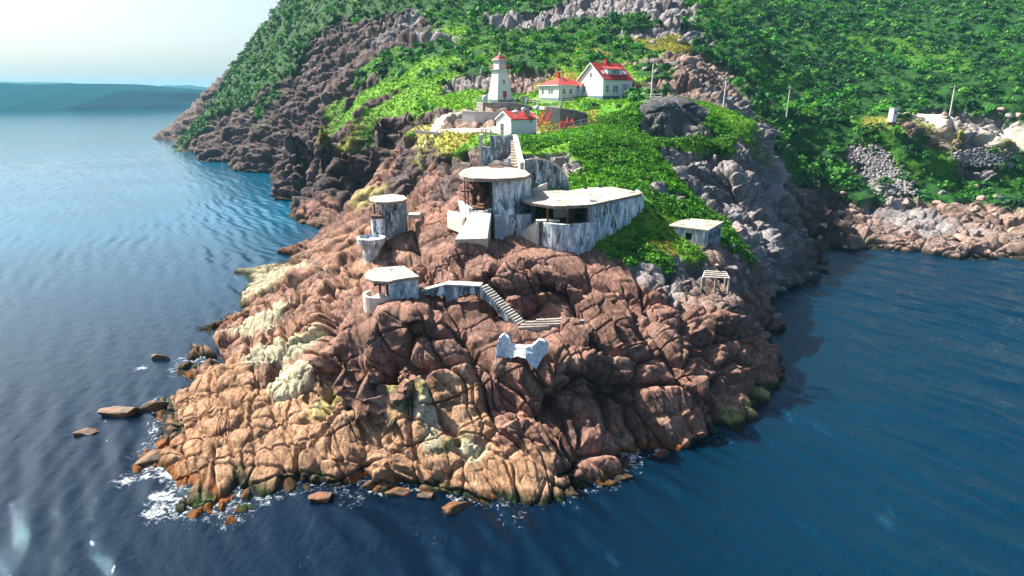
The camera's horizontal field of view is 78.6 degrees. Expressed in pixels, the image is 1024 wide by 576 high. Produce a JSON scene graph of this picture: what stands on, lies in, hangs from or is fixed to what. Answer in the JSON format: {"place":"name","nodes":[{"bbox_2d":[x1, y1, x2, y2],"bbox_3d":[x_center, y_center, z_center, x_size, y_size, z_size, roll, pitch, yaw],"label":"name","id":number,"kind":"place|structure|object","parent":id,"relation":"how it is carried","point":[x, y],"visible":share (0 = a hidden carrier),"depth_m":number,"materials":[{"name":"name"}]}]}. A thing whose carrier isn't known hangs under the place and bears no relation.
{"place":"outdoors","nodes":[
{"label":"outdoors","id":0,"kind":"place"},
{"bbox_2d":[0,83,203,110],"bbox_3d":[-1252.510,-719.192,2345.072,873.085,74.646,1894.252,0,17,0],"label":"shore hills","id":1,"kind":"structure","parent":0,"point":[43,97],"depth_m":1755.68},
{"bbox_2d":[0,82,206,89],"bbox_3d":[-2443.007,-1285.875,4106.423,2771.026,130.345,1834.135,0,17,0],"label":"distant hills","id":2,"kind":"structure","parent":0,"point":[177,86],"depth_m":3836.00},
{"bbox_2d":[0,0,280,87],"label":"sky","id":3,"kind":"structure","parent":0,"point":[142,42],"materials":[{"name":"white"}]},
{"bbox_2d":[0,108,1023,575],"bbox_3d":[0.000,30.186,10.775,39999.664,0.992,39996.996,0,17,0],"label":"sea water","id":4,"kind":"structure","parent":0,"point":[884,436],"depth_m":62.16,"materials":[{"name":"blue liquid"}]},
{"bbox_2d":[73,427,98,436],"bbox_3d":[-42.459,14.392,62.344,2.454,0.902,1.321,0,17,0],"label":"sea rock","id":5,"kind":"object","parent":4,"relation":"in","point":[86,431],"visible":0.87,"depth_m":61.95,"materials":[{"name":"brown stone"}]},
{"bbox_2d":[97,406,138,417],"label":"sea rock","id":6,"kind":"object","parent":4,"relation":"in","point":[118,411],"visible":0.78,"depth_m":65.49,"materials":[{"name":"brown stone"}]},
{"bbox_2d":[134,449,161,466],"bbox_3d":[-32.929,15.757,57.906,3.586,1.604,2.452,-11,20,-33],"label":"sea rock","id":7,"kind":"object","parent":4,"relation":"in","point":[149,458],"visible":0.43,"depth_m":56.98,"materials":[{"name":"brown stone"}]},
{"bbox_2d":[137,400,168,412],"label":"sea rock","id":8,"kind":"object","parent":4,"relation":"in","point":[155,405],"visible":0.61,"depth_m":66.46,"materials":[{"name":"brown stone"}]},
{"bbox_2d":[151,354,170,359],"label":"sea rock","id":9,"kind":"object","parent":4,"relation":"in","point":[157,357],"visible":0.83,"depth_m":79.66,"materials":[{"name":"brown stone"}]},
{"bbox_2d":[308,492,333,502],"bbox_3d":[-15.876,17.619,52.056,2.057,1.257,1.377,-5,18,-16],"label":"sea rock","id":10,"kind":"object","parent":4,"relation":"in","point":[322,497],"visible":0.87,"depth_m":51.69,"materials":[{"name":"brown stone"}]},
{"bbox_2d":[361,481,375,489],"bbox_3d":[-12.239,16.931,53.709,1.338,0.972,0.821,-13,21,-36],"label":"sea rock","id":11,"kind":"object","parent":4,"relation":"in","point":[369,485],"visible":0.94,"depth_m":53.46,"materials":[{"name":"brown stone"}]},
{"bbox_2d":[385,487,409,496],"bbox_3d":[-9.620,17.286,52.861,2.265,0.902,1.132,0,17,0],"label":"sea rock","id":12,"kind":"object","parent":4,"relation":"in","point":[398,492],"visible":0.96,"depth_m":52.51,"materials":[{"name":"brown stone"}]},
{"bbox_2d":[417,492,433,499],"bbox_3d":[-7.213,17.522,52.285,1.424,0.914,1.033,-3,17,-11],"label":"sea rock","id":13,"kind":"object","parent":4,"relation":"in","point":[425,495],"visible":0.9,"depth_m":52.02,"materials":[{"name":"brown stone"}]},
{"bbox_2d":[442,501,472,515],"bbox_3d":[-4.438,17.829,51.103,2.603,1.012,1.646,-9,19,-27],"label":"sea rock","id":14,"kind":"object","parent":4,"relation":"in","point":[452,508],"visible":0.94,"depth_m":50.55,"materials":[{"name":"brown stone"}]},
{"bbox_2d":[655,449,668,457],"bbox_3d":[14.107,15.464,58.483,1.338,1.093,0.821,-6,18,-20],"label":"sea rock","id":15,"kind":"object","parent":4,"relation":"in","point":[662,453],"visible":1,"depth_m":58.24,"materials":[{"name":"brown stone"}]},
{"bbox_2d":[132,0,1023,525],"bbox_3d":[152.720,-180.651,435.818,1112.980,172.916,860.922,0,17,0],"label":"headland terrain","id":16,"kind":"structure","parent":0,"point":[318,376],"depth_m":85.97,"materials":[{"name":"brown stone"}]},
{"bbox_2d":[356,194,420,262],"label":"searchlight tower","id":17,"kind":"structure","parent":16,"relation":"on","point":[389,221],"depth_m":85.98,"materials":[{"name":"concrete"}]},
{"bbox_2d":[362,266,418,312],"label":"gun shelter","id":18,"kind":"object","parent":16,"relation":"on","point":[399,282],"visible":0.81,"depth_m":65.02,"materials":[{"name":"concrete"}]},
{"bbox_2d":[413,130,442,134],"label":"path wall","id":19,"kind":"structure","parent":16,"relation":"on","point":[426,132],"depth_m":126.86,"materials":[{"name":"concrete"}]},
{"bbox_2d":[447,211,491,248],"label":"sloping buttress","id":20,"kind":"structure","parent":16,"relation":"on","point":[474,227],"depth_m":76.78,"materials":[{"name":"concrete"}]},
{"bbox_2d":[421,281,524,324],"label":"arched stair bridge","id":21,"kind":"structure","parent":16,"relation":"on","point":[451,290],"depth_m":64.89,"materials":[{"name":"concrete"}]},
{"bbox_2d":[462,111,500,123],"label":"path wall","id":22,"kind":"structure","parent":16,"relation":"on","point":[471,117],"depth_m":142.66,"materials":[{"name":"concrete"}]},
{"bbox_2d":[458,163,531,239],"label":"gun battery","id":23,"kind":"object","parent":16,"relation":"on","point":[506,207],"visible":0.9,"depth_m":80.37,"materials":[{"name":"concrete"}]},
{"bbox_2d":[488,52,511,101],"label":"lighthouse","id":24,"kind":"object","parent":16,"relation":"on","point":[499,87],"visible":0.98,"depth_m":162.04,"materials":[{"name":"white paint"}]},
{"bbox_2d":[479,129,523,169],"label":"walled stair","id":25,"kind":"object","parent":16,"relation":"on","point":[501,147],"visible":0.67,"depth_m":97.23,"materials":[{"name":"concrete"}]},
{"bbox_2d":[476,102,531,110],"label":"terrace wall","id":26,"kind":"structure","parent":16,"relation":"on","point":[481,106],"depth_m":148.36,"materials":[{"name":"stone"}]},
{"bbox_2d":[478,97,514,104],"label":"terrace railing","id":27,"kind":"object","parent":26,"relation":"on","point":[490,100],"visible":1,"depth_m":148.45,"materials":[{"name":"metal"}]},
{"bbox_2d":[495,107,537,134],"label":"fog alarm shed","id":28,"kind":"structure","parent":16,"relation":"on","point":[523,121],"depth_m":119.94,"materials":[{"name":"white"}]},
{"bbox_2d":[500,123,502,133],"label":"door","id":29,"kind":"structure","parent":28,"relation":"in","point":[501,124],"depth_m":120.85,"materials":[{"name":"grey paint"}]},
{"bbox_2d":[496,332,548,368],"bbox_3d":[1.012,6.011,59.093,5.070,3.279,2.381,0,17,0],"label":"whitewashed ruin","id":30,"kind":"object","parent":16,"relation":"on","point":[534,353],"visible":0.95,"depth_m":58.69,"materials":[{"name":"white paint"}]},
{"bbox_2d":[521,96,526,102],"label":"utility cabinet","id":31,"kind":"object","parent":16,"relation":"on","point":[523,99],"visible":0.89,"depth_m":158.56,"materials":[{"name":"grey metal"}]},
{"bbox_2d":[534,105,538,133],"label":"aerial mast","id":32,"kind":"object","parent":16,"relation":"on","point":[536,107],"visible":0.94,"depth_m":115.54,"materials":[{"name":"white metal"}]},
{"bbox_2d":[518,219,559,245],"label":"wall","id":33,"kind":"structure","parent":16,"relation":"on","point":[530,233],"depth_m":77.75,"materials":[{"name":"concrete"}]},
{"bbox_2d":[538,108,551,126],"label":"red stair","id":34,"kind":"object","parent":16,"relation":"on","point":[547,118],"visible":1,"depth_m":129.00,"materials":[{"name":"metal"}]},
{"bbox_2d":[532,106,560,109],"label":"lawn wall","id":35,"kind":"structure","parent":16,"relation":"on","point":[541,107],"depth_m":146.93,"materials":[{"name":"concrete"}]},
{"bbox_2d":[524,158,569,191],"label":"curved top wall","id":36,"kind":"structure","parent":16,"relation":"on","point":[545,173],"depth_m":89.72,"materials":[{"name":"concrete"}]},
{"bbox_2d":[525,98,573,106],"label":"lawn fence","id":37,"kind":"object","parent":16,"relation":"on","point":[550,101],"visible":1,"depth_m":144.27,"materials":[{"name":"metal"}]},
{"bbox_2d":[518,317,583,330],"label":"rock ledge steps","id":38,"kind":"object","parent":16,"relation":"on","point":[543,323],"visible":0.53,"depth_m":63.15,"materials":[{"name":"concrete"}]},
{"bbox_2d":[537,72,583,100],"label":"bungalow","id":39,"kind":"object","parent":16,"relation":"on","point":[550,90],"visible":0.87,"depth_m":158.01,"materials":[{"name":"white"}]},
{"bbox_2d":[561,74,562,107],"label":"lamp pole","id":40,"kind":"object","parent":16,"relation":"on","point":[561,89],"visible":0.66,"depth_m":143.79,"materials":[{"name":"metal"}]},
{"bbox_2d":[537,118,588,132],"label":"slope fence","id":41,"kind":"object","parent":16,"relation":"on","point":[563,127],"visible":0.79,"depth_m":119.11,"materials":[{"name":"wood"}]},
{"bbox_2d":[560,117,572,128],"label":"red winch","id":42,"kind":"object","parent":16,"relation":"on","point":[566,124],"visible":0.88,"depth_m":123.46,"materials":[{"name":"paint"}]},
{"bbox_2d":[546,107,587,125],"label":"yard wall","id":43,"kind":"structure","parent":16,"relation":"on","point":[558,115],"depth_m":133.28,"materials":[{"name":"concrete"}]},
{"bbox_2d":[520,185,643,255],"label":"gun battery","id":44,"kind":"object","parent":16,"relation":"on","point":[607,211],"visible":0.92,"depth_m":79.49,"materials":[{"name":"concrete"}]},
{"bbox_2d":[172,0,1023,206],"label":"hillside scrub","id":45,"kind":"object","parent":16,"relation":"on","point":[836,101],"visible":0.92,"depth_m":230.19,"materials":[{"name":"green plant"}]},
{"bbox_2d":[576,59,633,99],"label":"keepers house","id":46,"kind":"structure","parent":16,"relation":"on","point":[605,80],"depth_m":154.91,"materials":[{"name":"white"}]},
{"bbox_2d":[456,98,757,276],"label":"slope shrubs","id":47,"kind":"object","parent":16,"relation":"on","point":[648,153],"visible":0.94,"depth_m":102.08,"materials":[{"name":"green plant"}]},
{"bbox_2d":[650,59,656,97],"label":"utility pole","id":48,"kind":"object","parent":16,"relation":"on","point":[653,61],"visible":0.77,"depth_m":138.31,"materials":[{"name":"grey wood"}]},
{"bbox_2d":[318,21,1022,269],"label":"grass","id":49,"kind":"structure","parent":16,"relation":"on","point":[622,101],"depth_m":168.66,"materials":[{"name":"green plant"}]},
{"bbox_2d":[317,34,1023,255],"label":"dry grass","id":50,"kind":"structure","parent":16,"relation":"on","point":[673,43],"depth_m":170.33,"materials":[{"name":"yellow plant"}]},
{"bbox_2d":[680,55,696,65],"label":"boulder","id":51,"kind":"object","parent":16,"relation":"on","point":[691,60],"visible":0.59,"depth_m":176.25,"materials":[{"name":"stone"}]},
{"bbox_2d":[668,218,723,246],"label":"pillbox hut","id":52,"kind":"object","parent":16,"relation":"on","point":[705,232],"visible":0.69,"depth_m":86.38,"materials":[{"name":"concrete"}]},
{"bbox_2d":[673,94,721,104],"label":"crest fence","id":53,"kind":"object","parent":16,"relation":"on","point":[698,99],"visible":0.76,"depth_m":136.49,"materials":[{"name":"metal"}]},
{"bbox_2d":[700,270,730,293],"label":"ruined frame","id":54,"kind":"object","parent":16,"relation":"on","point":[708,273],"visible":1,"depth_m":72.02,"materials":[{"name":"wood"}]},
{"bbox_2d":[722,77,726,107],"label":"utility pole","id":55,"kind":"object","parent":16,"relation":"on","point":[724,93],"visible":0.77,"depth_m":143.13,"materials":[{"name":"grey wood"}]},
{"bbox_2d":[728,243,735,249],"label":"boulder","id":56,"kind":"object","parent":16,"relation":"on","point":[732,246],"visible":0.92,"depth_m":90.86,"materials":[{"name":"grey stone"}]},
{"bbox_2d":[727,266,737,272],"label":"boulder","id":57,"kind":"object","parent":16,"relation":"on","point":[733,269],"visible":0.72,"depth_m":82.53,"materials":[{"name":"grey stone"}]},
{"bbox_2d":[731,276,736,285],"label":"boulder","id":58,"kind":"object","parent":16,"relation":"on","point":[733,281],"visible":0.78,"depth_m":82.29,"materials":[{"name":"grey stone"}]},
{"bbox_2d":[786,86,796,117],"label":"utility pole","id":59,"kind":"object","parent":16,"relation":"on","point":[790,88],"visible":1,"depth_m":179.84,"materials":[{"name":"grey wood"}]},
{"bbox_2d":[820,223,826,228],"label":"boulder","id":60,"kind":"object","parent":16,"relation":"on","point":[823,225],"visible":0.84,"depth_m":138.99,"materials":[{"name":"grey stone"}]},
{"bbox_2d":[837,210,844,215],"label":"boulder","id":61,"kind":"object","parent":16,"relation":"on","point":[840,212],"visible":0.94,"depth_m":149.09,"materials":[{"name":"grey stone"}]},
{"bbox_2d":[845,208,856,213],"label":"boulder","id":62,"kind":"object","parent":16,"relation":"on","point":[851,211],"visible":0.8,"depth_m":150.41,"materials":[{"name":"beige stone"}]},
{"bbox_2d":[848,204,856,208],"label":"boulder","id":63,"kind":"object","parent":16,"relation":"on","point":[852,206],"visible":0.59,"depth_m":154.80,"materials":[{"name":"beige stone"}]},
{"bbox_2d":[850,143,918,197],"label":"scree","id":64,"kind":"structure","parent":16,"relation":"on","point":[879,160],"depth_m":170.13,"materials":[{"name":"grey stone"}]},
{"bbox_2d":[887,108,897,121],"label":"white booth","id":65,"kind":"object","parent":16,"relation":"on","point":[892,115],"visible":1,"depth_m":176.96,"materials":[{"name":"concrete"}]},
{"bbox_2d":[902,199,910,206],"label":"boulder","id":66,"kind":"object","parent":16,"relation":"on","point":[906,202],"visible":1,"depth_m":157.81,"materials":[{"name":"beige stone"}]},
{"bbox_2d":[930,231,941,235],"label":"boulder","id":67,"kind":"object","parent":16,"relation":"on","point":[933,233],"visible":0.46,"depth_m":135.64,"materials":[{"name":"grey stone"}]},
{"bbox_2d":[932,200,941,205],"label":"boulder","id":68,"kind":"object","parent":16,"relation":"on","point":[935,202],"visible":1,"depth_m":158.02,"materials":[{"name":"beige stone"}]},
{"bbox_2d":[938,190,946,194],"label":"boulder","id":69,"kind":"object","parent":16,"relation":"on","point":[942,192],"visible":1,"depth_m":161.38,"materials":[{"name":"grey stone"}]},
{"bbox_2d":[938,127,947,133],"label":"boulder","id":70,"kind":"object","parent":16,"relation":"on","point":[943,130],"visible":1,"depth_m":176.79,"materials":[{"name":"stone"}]},
{"bbox_2d":[949,85,955,115],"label":"utility pole","id":71,"kind":"object","parent":16,"relation":"on","point":[952,101],"visible":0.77,"depth_m":178.20,"materials":[{"name":"grey wood"}]},
{"bbox_2d":[953,233,967,241],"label":"boulder","id":72,"kind":"object","parent":16,"relation":"on","point":[960,237],"visible":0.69,"depth_m":134.80,"materials":[{"name":"beige stone"}]},
{"bbox_2d":[976,195,986,200],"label":"boulder","id":73,"kind":"object","parent":16,"relation":"on","point":[981,198],"visible":0.94,"depth_m":161.05,"materials":[{"name":"beige stone"}]},
{"bbox_2d":[951,146,1013,168],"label":"rubble","id":74,"kind":"object","parent":16,"relation":"on","point":[967,158],"visible":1,"depth_m":168.70,"materials":[{"name":"grey stone"}]},
{"bbox_2d":[994,194,1002,198],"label":"boulder","id":75,"kind":"object","parent":16,"relation":"on","point":[996,196],"visible":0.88,"depth_m":160.24,"materials":[{"name":"grey stone"}]},
{"bbox_2d":[997,107,1005,111],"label":"boulder","id":76,"kind":"object","parent":16,"relation":"on","point":[1001,109],"visible":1,"depth_m":201.71,"materials":[{"name":"stone"}]},
{"bbox_2d":[1005,113,1013,118],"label":"boulder","id":77,"kind":"object","parent":16,"relation":"on","point":[1009,115],"visible":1,"depth_m":199.52,"materials":[{"name":"grey stone"}]}
]}

